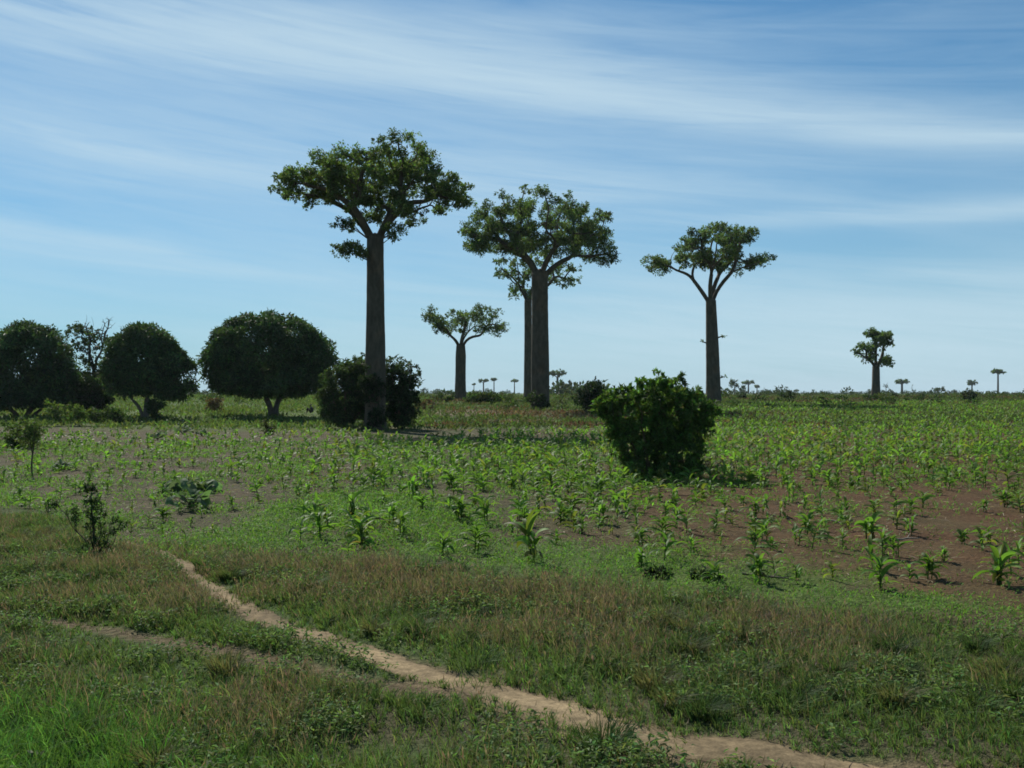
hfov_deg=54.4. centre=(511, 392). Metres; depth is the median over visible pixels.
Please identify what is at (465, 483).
maize plant
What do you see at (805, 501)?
maize plant
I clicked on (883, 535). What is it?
maize plant
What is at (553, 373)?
baobab tree
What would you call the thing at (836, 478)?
maize plant
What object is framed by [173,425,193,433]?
squash plant
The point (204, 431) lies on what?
squash plant
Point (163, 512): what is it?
maize plant
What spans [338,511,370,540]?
maize plant
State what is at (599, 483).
maize plant
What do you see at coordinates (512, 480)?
maize plant
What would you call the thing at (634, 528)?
maize plant
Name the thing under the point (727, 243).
baobab tree
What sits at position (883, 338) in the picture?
baobab tree
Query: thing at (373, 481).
maize plant
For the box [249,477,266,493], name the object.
maize plant
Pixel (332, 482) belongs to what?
maize plant
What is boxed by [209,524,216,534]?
maize plant
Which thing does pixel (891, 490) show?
maize plant
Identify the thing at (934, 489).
maize plant
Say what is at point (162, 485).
maize plant
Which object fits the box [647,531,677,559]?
maize plant
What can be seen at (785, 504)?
maize plant
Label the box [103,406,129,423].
bush
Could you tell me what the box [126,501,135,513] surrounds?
maize plant
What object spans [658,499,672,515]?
maize plant
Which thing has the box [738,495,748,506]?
maize plant
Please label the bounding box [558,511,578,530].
maize plant
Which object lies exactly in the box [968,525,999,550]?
maize plant
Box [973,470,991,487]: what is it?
maize plant
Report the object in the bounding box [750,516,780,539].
maize plant
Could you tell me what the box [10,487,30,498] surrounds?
maize plant
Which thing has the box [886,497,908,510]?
maize plant
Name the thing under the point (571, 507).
maize plant
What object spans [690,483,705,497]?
maize plant
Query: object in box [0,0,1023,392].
sky
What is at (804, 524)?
maize plant
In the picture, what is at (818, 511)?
maize plant
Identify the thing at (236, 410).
rough grass
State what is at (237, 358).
mango tree
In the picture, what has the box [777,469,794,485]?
maize plant
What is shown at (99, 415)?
bush
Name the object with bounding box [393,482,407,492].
maize plant
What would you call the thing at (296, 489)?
maize plant
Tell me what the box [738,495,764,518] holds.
maize plant
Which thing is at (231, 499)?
maize plant
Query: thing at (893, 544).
maize plant
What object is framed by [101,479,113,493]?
maize plant
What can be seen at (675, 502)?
maize plant
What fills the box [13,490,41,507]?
maize plant
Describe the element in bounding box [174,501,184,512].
maize plant
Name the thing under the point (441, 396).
shrub
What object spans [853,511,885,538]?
maize plant
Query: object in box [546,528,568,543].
maize plant
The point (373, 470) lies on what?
maize plant
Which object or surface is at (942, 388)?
tree
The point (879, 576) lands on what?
maize plant
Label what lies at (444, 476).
maize plant
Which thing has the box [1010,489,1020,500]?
maize plant
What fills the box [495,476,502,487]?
maize plant
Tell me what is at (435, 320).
baobab tree
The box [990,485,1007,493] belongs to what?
maize plant
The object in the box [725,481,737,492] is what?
maize plant
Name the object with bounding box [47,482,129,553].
shrub
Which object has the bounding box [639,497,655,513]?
maize plant
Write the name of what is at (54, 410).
bush
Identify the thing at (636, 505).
maize plant
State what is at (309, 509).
maize plant
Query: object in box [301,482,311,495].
maize plant
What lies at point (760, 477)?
maize plant
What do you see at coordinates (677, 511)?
maize plant
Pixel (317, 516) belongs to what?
maize plant
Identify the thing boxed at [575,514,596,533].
maize plant
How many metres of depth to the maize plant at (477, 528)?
18.75 m
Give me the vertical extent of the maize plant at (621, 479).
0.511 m
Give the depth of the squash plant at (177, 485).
29.38 m
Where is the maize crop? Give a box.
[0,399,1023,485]
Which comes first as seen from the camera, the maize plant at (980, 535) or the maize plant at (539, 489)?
the maize plant at (980, 535)
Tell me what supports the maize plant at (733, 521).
on the ground at (968, 557)
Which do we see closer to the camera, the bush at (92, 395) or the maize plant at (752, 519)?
the maize plant at (752, 519)
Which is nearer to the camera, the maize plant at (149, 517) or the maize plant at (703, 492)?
the maize plant at (149, 517)
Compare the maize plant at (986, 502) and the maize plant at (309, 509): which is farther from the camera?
the maize plant at (986, 502)
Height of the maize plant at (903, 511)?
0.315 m
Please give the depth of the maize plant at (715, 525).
21.18 m
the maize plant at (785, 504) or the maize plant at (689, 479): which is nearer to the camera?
the maize plant at (785, 504)
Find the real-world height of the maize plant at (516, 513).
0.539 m
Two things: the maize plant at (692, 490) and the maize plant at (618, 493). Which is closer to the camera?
the maize plant at (618, 493)
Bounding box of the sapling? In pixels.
[8,414,51,476]
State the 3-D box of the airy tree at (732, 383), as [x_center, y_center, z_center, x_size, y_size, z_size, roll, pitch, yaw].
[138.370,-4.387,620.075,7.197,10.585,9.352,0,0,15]
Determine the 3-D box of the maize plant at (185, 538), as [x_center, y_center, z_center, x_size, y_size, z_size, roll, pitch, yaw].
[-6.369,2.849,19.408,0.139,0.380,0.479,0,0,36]
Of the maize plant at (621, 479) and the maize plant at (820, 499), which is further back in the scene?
the maize plant at (621, 479)
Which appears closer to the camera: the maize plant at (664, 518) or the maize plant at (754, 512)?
the maize plant at (664, 518)
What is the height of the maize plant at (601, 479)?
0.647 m
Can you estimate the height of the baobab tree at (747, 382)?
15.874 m
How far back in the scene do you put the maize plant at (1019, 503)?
25.02 m
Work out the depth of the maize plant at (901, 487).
30.30 m
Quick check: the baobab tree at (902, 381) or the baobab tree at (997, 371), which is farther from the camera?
the baobab tree at (902, 381)
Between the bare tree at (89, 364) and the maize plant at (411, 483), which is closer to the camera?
the maize plant at (411, 483)
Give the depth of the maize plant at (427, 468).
31.80 m
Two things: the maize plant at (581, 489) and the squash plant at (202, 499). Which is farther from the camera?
the maize plant at (581, 489)
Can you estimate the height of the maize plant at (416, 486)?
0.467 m
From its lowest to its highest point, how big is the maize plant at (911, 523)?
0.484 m
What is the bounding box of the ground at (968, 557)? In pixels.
[0,393,1023,767]
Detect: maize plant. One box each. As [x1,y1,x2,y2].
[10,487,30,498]
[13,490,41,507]
[39,496,53,511]
[47,483,69,497]
[65,477,83,494]
[86,491,105,506]
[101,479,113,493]
[121,520,141,532]
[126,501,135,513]
[136,508,160,524]
[149,496,156,506]
[153,505,175,521]
[154,480,170,495]
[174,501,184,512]
[176,530,194,545]
[187,516,195,525]
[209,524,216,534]
[226,495,236,507]
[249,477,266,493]
[253,493,263,502]
[270,484,278,492]
[288,494,326,521]
[288,517,316,540]
[289,478,306,489]
[292,485,304,498]
[299,502,340,535]
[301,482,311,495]
[309,504,335,524]
[314,492,327,506]
[326,473,340,486]
[327,478,341,490]
[333,537,357,552]
[334,509,375,532]
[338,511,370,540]
[343,491,364,516]
[344,515,385,548]
[354,481,370,490]
[358,476,369,485]
[360,506,372,523]
[362,501,385,524]
[363,465,384,483]
[367,475,378,489]
[369,469,390,486]
[376,489,392,505]
[377,475,391,488]
[377,502,396,525]
[382,507,413,538]
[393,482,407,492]
[405,475,422,495]
[413,493,428,511]
[414,481,424,492]
[415,465,432,486]
[419,468,430,486]
[426,531,455,555]
[427,481,440,500]
[436,494,463,512]
[438,471,462,485]
[442,470,458,490]
[448,495,469,524]
[450,478,462,494]
[453,525,491,552]
[456,474,471,488]
[463,473,486,489]
[463,489,482,507]
[468,495,499,524]
[474,475,492,491]
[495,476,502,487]
[500,473,509,485]
[504,515,520,534]
[505,509,556,563]
[506,474,519,490]
[507,488,532,508]
[508,497,529,519]
[509,505,541,522]
[511,501,538,518]
[518,470,532,483]
[525,472,542,493]
[529,484,548,496]
[532,494,552,514]
[533,473,546,490]
[534,484,553,510]
[541,469,562,488]
[543,484,561,501]
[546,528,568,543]
[548,502,573,524]
[553,471,579,490]
[553,497,567,513]
[555,492,586,513]
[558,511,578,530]
[562,503,576,518]
[563,479,570,492]
[570,471,588,482]
[572,475,590,496]
[572,477,589,489]
[572,483,586,494]
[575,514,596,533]
[578,482,598,507]
[579,490,602,512]
[580,495,596,505]
[587,500,611,523]
[589,477,614,497]
[592,474,610,494]
[592,516,605,529]
[605,484,631,498]
[607,490,628,511]
[608,494,620,515]
[609,521,612,534]
[610,478,620,490]
[611,487,639,507]
[612,472,625,484]
[617,502,631,520]
[618,478,641,495]
[624,473,640,485]
[626,525,645,540]
[627,484,639,497]
[628,505,639,526]
[629,500,641,511]
[630,527,654,546]
[630,543,653,570]
[631,483,648,499]
[636,480,653,491]
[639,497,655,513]
[643,486,653,493]
[643,494,657,504]
[643,516,677,540]
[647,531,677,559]
[653,476,666,490]
[655,491,664,500]
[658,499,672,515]
[664,492,685,510]
[665,478,683,489]
[665,503,687,527]
[667,485,679,504]
[669,472,677,485]
[676,507,701,532]
[676,535,704,552]
[682,473,693,488]
[686,483,708,503]
[686,492,705,506]
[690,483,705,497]
[691,477,700,490]
[698,474,724,492]
[700,559,727,585]
[705,480,720,496]
[705,509,726,527]
[708,522,722,534]
[713,495,732,507]
[714,487,724,497]
[715,530,725,544]
[721,508,731,523]
[725,470,739,484]
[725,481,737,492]
[727,514,739,525]
[734,529,777,556]
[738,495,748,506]
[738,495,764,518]
[739,469,758,485]
[743,517,762,530]
[745,553,769,584]
[746,482,757,493]
[746,527,763,544]
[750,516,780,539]
[756,471,764,488]
[758,494,768,512]
[759,474,772,485]
[759,550,790,573]
[764,512,775,523]
[768,536,779,549]
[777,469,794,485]
[779,501,785,517]
[782,498,790,508]
[785,481,799,501]
[787,523,808,544]
[788,563,802,583]
[789,478,798,486]
[792,519,834,548]
[793,510,821,534]
[796,482,803,491]
[798,493,811,508]
[798,512,817,531]
[807,489,828,510]
[807,503,825,515]
[809,518,829,541]
[813,500,832,515]
[818,516,829,532]
[822,473,840,487]
[822,561,843,579]
[828,472,844,487]
[829,503,855,521]
[831,490,841,501]
[834,513,847,525]
[834,528,851,549]
[840,514,853,529]
[841,495,851,514]
[845,476,855,488]
[850,475,863,489]
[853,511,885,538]
[855,476,875,494]
[857,534,876,568]
[860,527,895,559]
[861,552,899,589]
[864,499,885,514]
[874,474,891,486]
[877,535,912,556]
[886,485,896,495]
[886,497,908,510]
[888,510,906,529]
[896,481,906,490]
[899,562,919,581]
[900,503,913,515]
[901,495,921,513]
[903,514,918,535]
[910,552,947,580]
[914,490,935,507]
[922,476,942,486]
[930,482,942,494]
[935,545,951,561]
[940,475,956,488]
[953,528,969,544]
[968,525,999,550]
[972,525,1001,543]
[972,543,1022,587]
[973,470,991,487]
[977,499,991,511]
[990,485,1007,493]
[992,489,1017,506]
[1000,540,1022,574]
[1007,491,1023,511]
[1007,537,1023,563]
[1009,481,1019,490]
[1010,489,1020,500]
[1010,519,1023,534]
[1014,476,1023,486]
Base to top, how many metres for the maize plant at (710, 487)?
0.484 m
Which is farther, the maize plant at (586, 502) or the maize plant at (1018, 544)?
the maize plant at (586, 502)
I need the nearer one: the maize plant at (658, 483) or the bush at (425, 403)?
the maize plant at (658, 483)
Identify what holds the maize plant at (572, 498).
on the ground at (968, 557)
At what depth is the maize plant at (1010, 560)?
16.49 m
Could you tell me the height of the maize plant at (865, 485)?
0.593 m
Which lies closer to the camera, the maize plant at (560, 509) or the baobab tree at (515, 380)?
the maize plant at (560, 509)
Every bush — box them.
[0,416,46,447]
[42,397,80,425]
[65,374,115,413]
[65,403,93,425]
[82,406,110,424]
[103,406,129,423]
[204,396,224,412]
[315,355,364,428]
[386,354,425,428]
[414,399,436,409]
[570,376,609,413]
[587,367,725,480]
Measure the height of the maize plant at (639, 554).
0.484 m
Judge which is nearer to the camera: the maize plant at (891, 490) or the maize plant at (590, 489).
the maize plant at (590, 489)
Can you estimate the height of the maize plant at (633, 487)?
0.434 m
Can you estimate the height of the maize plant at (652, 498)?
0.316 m
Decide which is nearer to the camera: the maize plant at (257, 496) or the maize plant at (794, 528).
the maize plant at (794, 528)
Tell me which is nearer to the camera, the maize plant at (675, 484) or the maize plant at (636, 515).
the maize plant at (636, 515)
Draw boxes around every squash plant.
[51,459,72,468]
[149,431,164,439]
[163,478,196,494]
[165,487,211,508]
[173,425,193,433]
[195,429,207,435]
[196,479,222,491]
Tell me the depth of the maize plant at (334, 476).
31.64 m
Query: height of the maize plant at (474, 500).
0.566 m
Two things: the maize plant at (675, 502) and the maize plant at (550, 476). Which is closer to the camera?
the maize plant at (675, 502)
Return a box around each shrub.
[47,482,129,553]
[144,394,166,420]
[258,418,276,434]
[357,364,390,430]
[437,388,455,401]
[462,390,515,403]
[525,389,549,408]
[700,453,735,474]
[780,390,795,398]
[862,394,884,400]
[959,388,976,400]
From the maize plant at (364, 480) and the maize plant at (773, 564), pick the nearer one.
the maize plant at (773, 564)
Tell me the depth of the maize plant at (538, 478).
29.96 m
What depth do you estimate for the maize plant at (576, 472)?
32.04 m
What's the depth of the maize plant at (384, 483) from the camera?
30.30 m
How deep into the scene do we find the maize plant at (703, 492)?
26.77 m
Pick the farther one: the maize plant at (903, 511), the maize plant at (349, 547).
the maize plant at (903, 511)
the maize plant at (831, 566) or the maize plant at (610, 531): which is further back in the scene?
the maize plant at (610, 531)
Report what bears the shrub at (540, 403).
on the ground at (968, 557)
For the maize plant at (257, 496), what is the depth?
27.25 m
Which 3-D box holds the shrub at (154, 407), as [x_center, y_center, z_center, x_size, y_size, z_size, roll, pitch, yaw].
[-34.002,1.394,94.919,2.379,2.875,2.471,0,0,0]
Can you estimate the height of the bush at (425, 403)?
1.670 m
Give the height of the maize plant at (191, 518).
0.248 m
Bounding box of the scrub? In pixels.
[117,391,1023,409]
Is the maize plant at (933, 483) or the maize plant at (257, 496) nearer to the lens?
the maize plant at (257, 496)
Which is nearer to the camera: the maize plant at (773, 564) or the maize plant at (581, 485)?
the maize plant at (773, 564)
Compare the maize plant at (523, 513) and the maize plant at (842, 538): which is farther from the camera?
the maize plant at (523, 513)
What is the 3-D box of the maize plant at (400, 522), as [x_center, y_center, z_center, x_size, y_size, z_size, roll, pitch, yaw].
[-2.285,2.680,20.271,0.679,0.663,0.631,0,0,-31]
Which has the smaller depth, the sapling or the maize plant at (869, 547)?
the maize plant at (869, 547)
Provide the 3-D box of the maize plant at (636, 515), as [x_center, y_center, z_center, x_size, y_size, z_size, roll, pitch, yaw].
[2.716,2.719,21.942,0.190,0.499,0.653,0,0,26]
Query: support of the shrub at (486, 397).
on the ground at (968, 557)
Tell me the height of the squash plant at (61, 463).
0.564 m
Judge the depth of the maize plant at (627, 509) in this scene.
22.92 m
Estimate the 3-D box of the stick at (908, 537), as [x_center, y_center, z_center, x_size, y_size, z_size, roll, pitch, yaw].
[7.926,2.913,20.152,0.609,0.133,0.140,0,0,-7]
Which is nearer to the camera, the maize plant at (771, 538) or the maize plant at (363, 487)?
the maize plant at (771, 538)
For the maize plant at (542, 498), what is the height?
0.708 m
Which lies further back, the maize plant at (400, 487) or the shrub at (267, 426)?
the shrub at (267, 426)
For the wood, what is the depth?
501.36 m
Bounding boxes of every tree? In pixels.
[0,318,82,417]
[64,315,114,393]
[97,320,201,418]
[196,308,341,416]
[267,126,477,430]
[420,302,507,399]
[457,184,620,408]
[478,378,488,391]
[490,377,497,392]
[492,246,583,396]
[511,379,518,391]
[549,368,566,384]
[639,221,777,403]
[729,379,738,392]
[741,380,754,393]
[850,326,895,396]
[895,379,909,390]
[934,386,945,391]
[966,380,977,389]
[991,368,1006,391]
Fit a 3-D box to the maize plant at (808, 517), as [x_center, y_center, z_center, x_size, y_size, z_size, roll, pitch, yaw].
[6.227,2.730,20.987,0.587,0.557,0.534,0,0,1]
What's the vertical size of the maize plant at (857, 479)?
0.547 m
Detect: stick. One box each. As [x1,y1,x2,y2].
[742,570,788,578]
[897,534,918,539]
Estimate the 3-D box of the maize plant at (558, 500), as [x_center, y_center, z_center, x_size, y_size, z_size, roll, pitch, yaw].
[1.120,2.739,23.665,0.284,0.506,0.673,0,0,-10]
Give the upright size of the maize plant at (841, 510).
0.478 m
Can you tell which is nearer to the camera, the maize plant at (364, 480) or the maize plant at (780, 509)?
the maize plant at (780, 509)
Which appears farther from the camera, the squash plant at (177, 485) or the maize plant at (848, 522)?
the squash plant at (177, 485)
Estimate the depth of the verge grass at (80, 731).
10.20 m
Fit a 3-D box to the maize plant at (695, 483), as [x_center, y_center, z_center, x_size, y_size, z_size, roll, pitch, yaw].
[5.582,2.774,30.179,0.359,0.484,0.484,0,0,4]
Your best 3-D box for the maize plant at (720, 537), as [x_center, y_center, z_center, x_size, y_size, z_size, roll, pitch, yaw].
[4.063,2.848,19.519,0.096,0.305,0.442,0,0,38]
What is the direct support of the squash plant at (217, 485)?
on the ground at (968, 557)
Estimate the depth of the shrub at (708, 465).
36.80 m
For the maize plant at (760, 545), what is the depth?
17.94 m
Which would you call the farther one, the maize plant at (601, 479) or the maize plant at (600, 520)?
the maize plant at (601, 479)
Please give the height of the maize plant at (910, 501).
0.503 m
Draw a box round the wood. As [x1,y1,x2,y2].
[120,379,1023,394]
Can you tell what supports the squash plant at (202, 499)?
on the ground at (968, 557)
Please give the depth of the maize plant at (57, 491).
28.52 m
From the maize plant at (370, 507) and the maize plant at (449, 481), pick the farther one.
the maize plant at (449, 481)
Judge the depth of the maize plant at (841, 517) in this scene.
22.48 m
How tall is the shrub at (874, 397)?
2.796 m
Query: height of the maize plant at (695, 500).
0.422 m
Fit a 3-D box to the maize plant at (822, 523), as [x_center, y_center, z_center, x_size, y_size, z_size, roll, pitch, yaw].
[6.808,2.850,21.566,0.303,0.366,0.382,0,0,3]
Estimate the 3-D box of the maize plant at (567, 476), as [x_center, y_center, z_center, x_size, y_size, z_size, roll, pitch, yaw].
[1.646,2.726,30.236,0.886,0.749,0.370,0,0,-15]
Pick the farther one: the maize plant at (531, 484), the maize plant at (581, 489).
the maize plant at (531, 484)
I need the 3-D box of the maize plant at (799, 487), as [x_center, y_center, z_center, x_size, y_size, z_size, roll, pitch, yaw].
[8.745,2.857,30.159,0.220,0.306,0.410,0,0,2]
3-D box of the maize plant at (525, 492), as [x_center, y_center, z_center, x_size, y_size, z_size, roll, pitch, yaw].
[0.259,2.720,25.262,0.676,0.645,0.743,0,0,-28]
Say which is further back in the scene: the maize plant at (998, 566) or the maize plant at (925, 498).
the maize plant at (925, 498)
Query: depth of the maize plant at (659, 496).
27.61 m
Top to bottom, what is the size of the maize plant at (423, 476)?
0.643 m
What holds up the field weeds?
on the ground at (968, 557)
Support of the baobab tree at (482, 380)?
on the ground at (968, 557)
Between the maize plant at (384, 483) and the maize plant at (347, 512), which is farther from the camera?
the maize plant at (384, 483)
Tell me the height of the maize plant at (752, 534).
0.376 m
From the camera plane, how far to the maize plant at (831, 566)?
15.97 m
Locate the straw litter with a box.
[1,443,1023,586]
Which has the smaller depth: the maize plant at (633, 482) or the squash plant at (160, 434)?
the maize plant at (633, 482)
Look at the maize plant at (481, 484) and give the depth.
29.95 m
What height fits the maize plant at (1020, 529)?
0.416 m
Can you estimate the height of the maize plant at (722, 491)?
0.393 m
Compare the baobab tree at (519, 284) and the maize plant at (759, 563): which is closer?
the maize plant at (759, 563)
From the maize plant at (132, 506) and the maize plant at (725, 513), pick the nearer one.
the maize plant at (725, 513)
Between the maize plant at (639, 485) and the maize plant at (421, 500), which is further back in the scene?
the maize plant at (639, 485)
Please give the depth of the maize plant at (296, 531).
19.84 m
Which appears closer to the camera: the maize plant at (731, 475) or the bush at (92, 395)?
the maize plant at (731, 475)
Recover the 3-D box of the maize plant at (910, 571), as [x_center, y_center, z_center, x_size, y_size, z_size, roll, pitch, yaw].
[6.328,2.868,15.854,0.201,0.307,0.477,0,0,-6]
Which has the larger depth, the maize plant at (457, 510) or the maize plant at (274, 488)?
the maize plant at (274, 488)
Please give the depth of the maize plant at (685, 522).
21.19 m
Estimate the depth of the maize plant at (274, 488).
29.78 m
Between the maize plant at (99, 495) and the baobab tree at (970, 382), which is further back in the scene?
the baobab tree at (970, 382)
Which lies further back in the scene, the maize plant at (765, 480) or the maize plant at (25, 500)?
the maize plant at (765, 480)
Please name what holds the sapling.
on the ground at (968, 557)
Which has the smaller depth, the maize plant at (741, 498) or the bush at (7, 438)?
the maize plant at (741, 498)
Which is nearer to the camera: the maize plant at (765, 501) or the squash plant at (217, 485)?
the maize plant at (765, 501)
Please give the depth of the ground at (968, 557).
19.28 m
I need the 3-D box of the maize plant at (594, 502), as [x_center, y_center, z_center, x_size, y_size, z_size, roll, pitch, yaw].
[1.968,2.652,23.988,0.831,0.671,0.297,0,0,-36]
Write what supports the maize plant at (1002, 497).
on the ground at (968, 557)
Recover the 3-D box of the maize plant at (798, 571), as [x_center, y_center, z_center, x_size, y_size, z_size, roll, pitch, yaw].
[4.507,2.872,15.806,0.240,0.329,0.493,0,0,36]
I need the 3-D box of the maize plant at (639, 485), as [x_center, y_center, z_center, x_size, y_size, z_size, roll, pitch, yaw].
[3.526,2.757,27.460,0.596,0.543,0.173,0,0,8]
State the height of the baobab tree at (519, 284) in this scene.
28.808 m
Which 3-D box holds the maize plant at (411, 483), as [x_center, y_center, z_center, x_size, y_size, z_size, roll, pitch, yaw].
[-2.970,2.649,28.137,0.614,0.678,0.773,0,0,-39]
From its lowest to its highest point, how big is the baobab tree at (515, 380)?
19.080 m
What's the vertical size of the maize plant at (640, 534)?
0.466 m
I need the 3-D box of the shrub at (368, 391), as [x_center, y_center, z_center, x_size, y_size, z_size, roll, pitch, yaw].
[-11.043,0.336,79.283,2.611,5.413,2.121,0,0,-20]
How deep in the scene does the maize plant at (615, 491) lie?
27.38 m
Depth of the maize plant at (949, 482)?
30.52 m
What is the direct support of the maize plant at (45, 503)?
on the ground at (968, 557)
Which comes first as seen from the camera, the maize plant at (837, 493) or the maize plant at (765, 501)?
the maize plant at (765, 501)
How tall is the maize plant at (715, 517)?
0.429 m
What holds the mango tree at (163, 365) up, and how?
on the ground at (968, 557)
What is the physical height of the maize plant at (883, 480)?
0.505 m
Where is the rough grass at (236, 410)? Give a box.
[0,394,1023,432]
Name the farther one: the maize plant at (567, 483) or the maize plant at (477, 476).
the maize plant at (477, 476)
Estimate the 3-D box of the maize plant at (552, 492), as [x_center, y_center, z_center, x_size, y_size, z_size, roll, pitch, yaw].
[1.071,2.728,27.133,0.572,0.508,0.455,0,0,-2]
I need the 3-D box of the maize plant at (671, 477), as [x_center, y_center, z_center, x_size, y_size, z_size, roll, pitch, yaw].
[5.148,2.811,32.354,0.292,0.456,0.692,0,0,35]
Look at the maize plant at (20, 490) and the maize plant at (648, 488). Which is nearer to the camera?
the maize plant at (20, 490)
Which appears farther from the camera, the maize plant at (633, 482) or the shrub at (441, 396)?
the shrub at (441, 396)
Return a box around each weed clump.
[644,564,674,578]
[685,565,723,581]
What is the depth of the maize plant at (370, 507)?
21.67 m
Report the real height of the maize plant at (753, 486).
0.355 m
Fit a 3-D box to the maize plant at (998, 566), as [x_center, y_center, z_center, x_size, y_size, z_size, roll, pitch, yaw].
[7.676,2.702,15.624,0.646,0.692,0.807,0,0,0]
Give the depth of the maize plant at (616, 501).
23.87 m
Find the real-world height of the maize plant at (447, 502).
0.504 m
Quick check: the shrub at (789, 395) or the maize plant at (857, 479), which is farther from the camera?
the shrub at (789, 395)
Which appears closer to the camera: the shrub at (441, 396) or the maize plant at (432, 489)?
the maize plant at (432, 489)
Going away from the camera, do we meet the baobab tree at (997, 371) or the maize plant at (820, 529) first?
the maize plant at (820, 529)
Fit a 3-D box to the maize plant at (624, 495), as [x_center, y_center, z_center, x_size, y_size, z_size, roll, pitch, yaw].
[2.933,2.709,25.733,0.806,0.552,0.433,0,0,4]
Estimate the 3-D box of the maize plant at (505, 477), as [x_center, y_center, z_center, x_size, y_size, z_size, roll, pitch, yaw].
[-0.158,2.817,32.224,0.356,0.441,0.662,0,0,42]
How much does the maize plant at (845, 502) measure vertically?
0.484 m
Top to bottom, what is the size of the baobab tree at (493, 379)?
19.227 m
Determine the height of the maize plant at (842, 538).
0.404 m
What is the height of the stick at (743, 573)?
0.110 m
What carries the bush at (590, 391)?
on the ground at (968, 557)
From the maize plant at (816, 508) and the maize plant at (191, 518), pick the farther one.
the maize plant at (816, 508)
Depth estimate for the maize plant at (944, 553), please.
17.60 m
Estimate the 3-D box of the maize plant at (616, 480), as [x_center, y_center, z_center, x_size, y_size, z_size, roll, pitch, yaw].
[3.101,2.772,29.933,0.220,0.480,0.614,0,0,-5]
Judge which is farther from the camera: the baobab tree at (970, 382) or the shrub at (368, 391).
the baobab tree at (970, 382)
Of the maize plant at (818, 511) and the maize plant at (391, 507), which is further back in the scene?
the maize plant at (818, 511)
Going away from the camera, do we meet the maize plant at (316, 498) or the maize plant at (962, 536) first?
the maize plant at (962, 536)
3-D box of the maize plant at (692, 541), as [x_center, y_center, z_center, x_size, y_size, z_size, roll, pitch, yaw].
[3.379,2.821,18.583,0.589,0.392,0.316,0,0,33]
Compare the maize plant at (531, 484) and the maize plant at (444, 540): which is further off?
the maize plant at (531, 484)
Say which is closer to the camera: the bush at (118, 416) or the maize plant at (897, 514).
the maize plant at (897, 514)
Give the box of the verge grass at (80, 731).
[0,509,1023,767]
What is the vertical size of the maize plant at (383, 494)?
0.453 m
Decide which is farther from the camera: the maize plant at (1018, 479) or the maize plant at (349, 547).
the maize plant at (1018, 479)
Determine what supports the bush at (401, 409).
on the ground at (968, 557)
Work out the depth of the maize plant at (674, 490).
26.73 m
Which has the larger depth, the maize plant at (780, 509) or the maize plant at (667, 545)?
the maize plant at (780, 509)
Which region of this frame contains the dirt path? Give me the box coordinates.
[126,541,881,767]
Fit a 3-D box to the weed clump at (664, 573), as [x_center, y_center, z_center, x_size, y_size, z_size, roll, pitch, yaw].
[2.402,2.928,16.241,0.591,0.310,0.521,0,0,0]
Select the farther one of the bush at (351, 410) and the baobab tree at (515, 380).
the baobab tree at (515, 380)
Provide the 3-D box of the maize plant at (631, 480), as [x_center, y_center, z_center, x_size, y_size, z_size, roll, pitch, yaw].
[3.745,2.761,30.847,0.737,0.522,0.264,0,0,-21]
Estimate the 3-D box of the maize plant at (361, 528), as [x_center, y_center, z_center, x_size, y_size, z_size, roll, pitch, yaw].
[-2.917,2.754,19.256,0.930,0.782,0.537,0,0,-43]
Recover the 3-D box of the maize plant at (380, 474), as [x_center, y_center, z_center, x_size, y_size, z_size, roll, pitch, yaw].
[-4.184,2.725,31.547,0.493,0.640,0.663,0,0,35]
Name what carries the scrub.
on the ground at (968, 557)
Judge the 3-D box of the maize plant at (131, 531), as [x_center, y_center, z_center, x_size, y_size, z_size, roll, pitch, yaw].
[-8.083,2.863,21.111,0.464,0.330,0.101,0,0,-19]
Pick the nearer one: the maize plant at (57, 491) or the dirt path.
the dirt path
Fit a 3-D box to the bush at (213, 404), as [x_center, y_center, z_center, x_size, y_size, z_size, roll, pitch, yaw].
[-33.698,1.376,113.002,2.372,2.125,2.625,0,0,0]
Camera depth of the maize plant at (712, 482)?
29.42 m
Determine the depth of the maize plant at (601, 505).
22.48 m
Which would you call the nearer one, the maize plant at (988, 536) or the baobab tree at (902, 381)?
the maize plant at (988, 536)
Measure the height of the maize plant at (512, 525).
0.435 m
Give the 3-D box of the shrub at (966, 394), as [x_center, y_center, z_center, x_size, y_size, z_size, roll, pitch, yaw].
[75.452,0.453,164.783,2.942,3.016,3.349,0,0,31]
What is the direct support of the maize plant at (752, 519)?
on the ground at (968, 557)
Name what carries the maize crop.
on the ground at (968, 557)
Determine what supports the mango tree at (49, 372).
on the ground at (968, 557)
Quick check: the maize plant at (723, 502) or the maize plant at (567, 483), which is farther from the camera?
the maize plant at (567, 483)
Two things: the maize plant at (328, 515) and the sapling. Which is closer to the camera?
the maize plant at (328, 515)
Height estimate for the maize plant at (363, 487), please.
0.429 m
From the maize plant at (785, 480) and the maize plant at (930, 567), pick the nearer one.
the maize plant at (930, 567)
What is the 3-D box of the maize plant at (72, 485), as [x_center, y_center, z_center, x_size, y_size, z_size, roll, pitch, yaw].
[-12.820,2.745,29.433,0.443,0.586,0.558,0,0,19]
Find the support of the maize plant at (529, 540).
on the ground at (968, 557)
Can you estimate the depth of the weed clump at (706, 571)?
16.00 m
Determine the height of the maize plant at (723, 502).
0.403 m
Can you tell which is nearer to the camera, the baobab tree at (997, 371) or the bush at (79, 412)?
the bush at (79, 412)
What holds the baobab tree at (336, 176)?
on the ground at (968, 557)
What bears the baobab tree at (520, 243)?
on the ground at (968, 557)
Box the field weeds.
[0,438,1023,634]
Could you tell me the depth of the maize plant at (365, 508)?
22.34 m

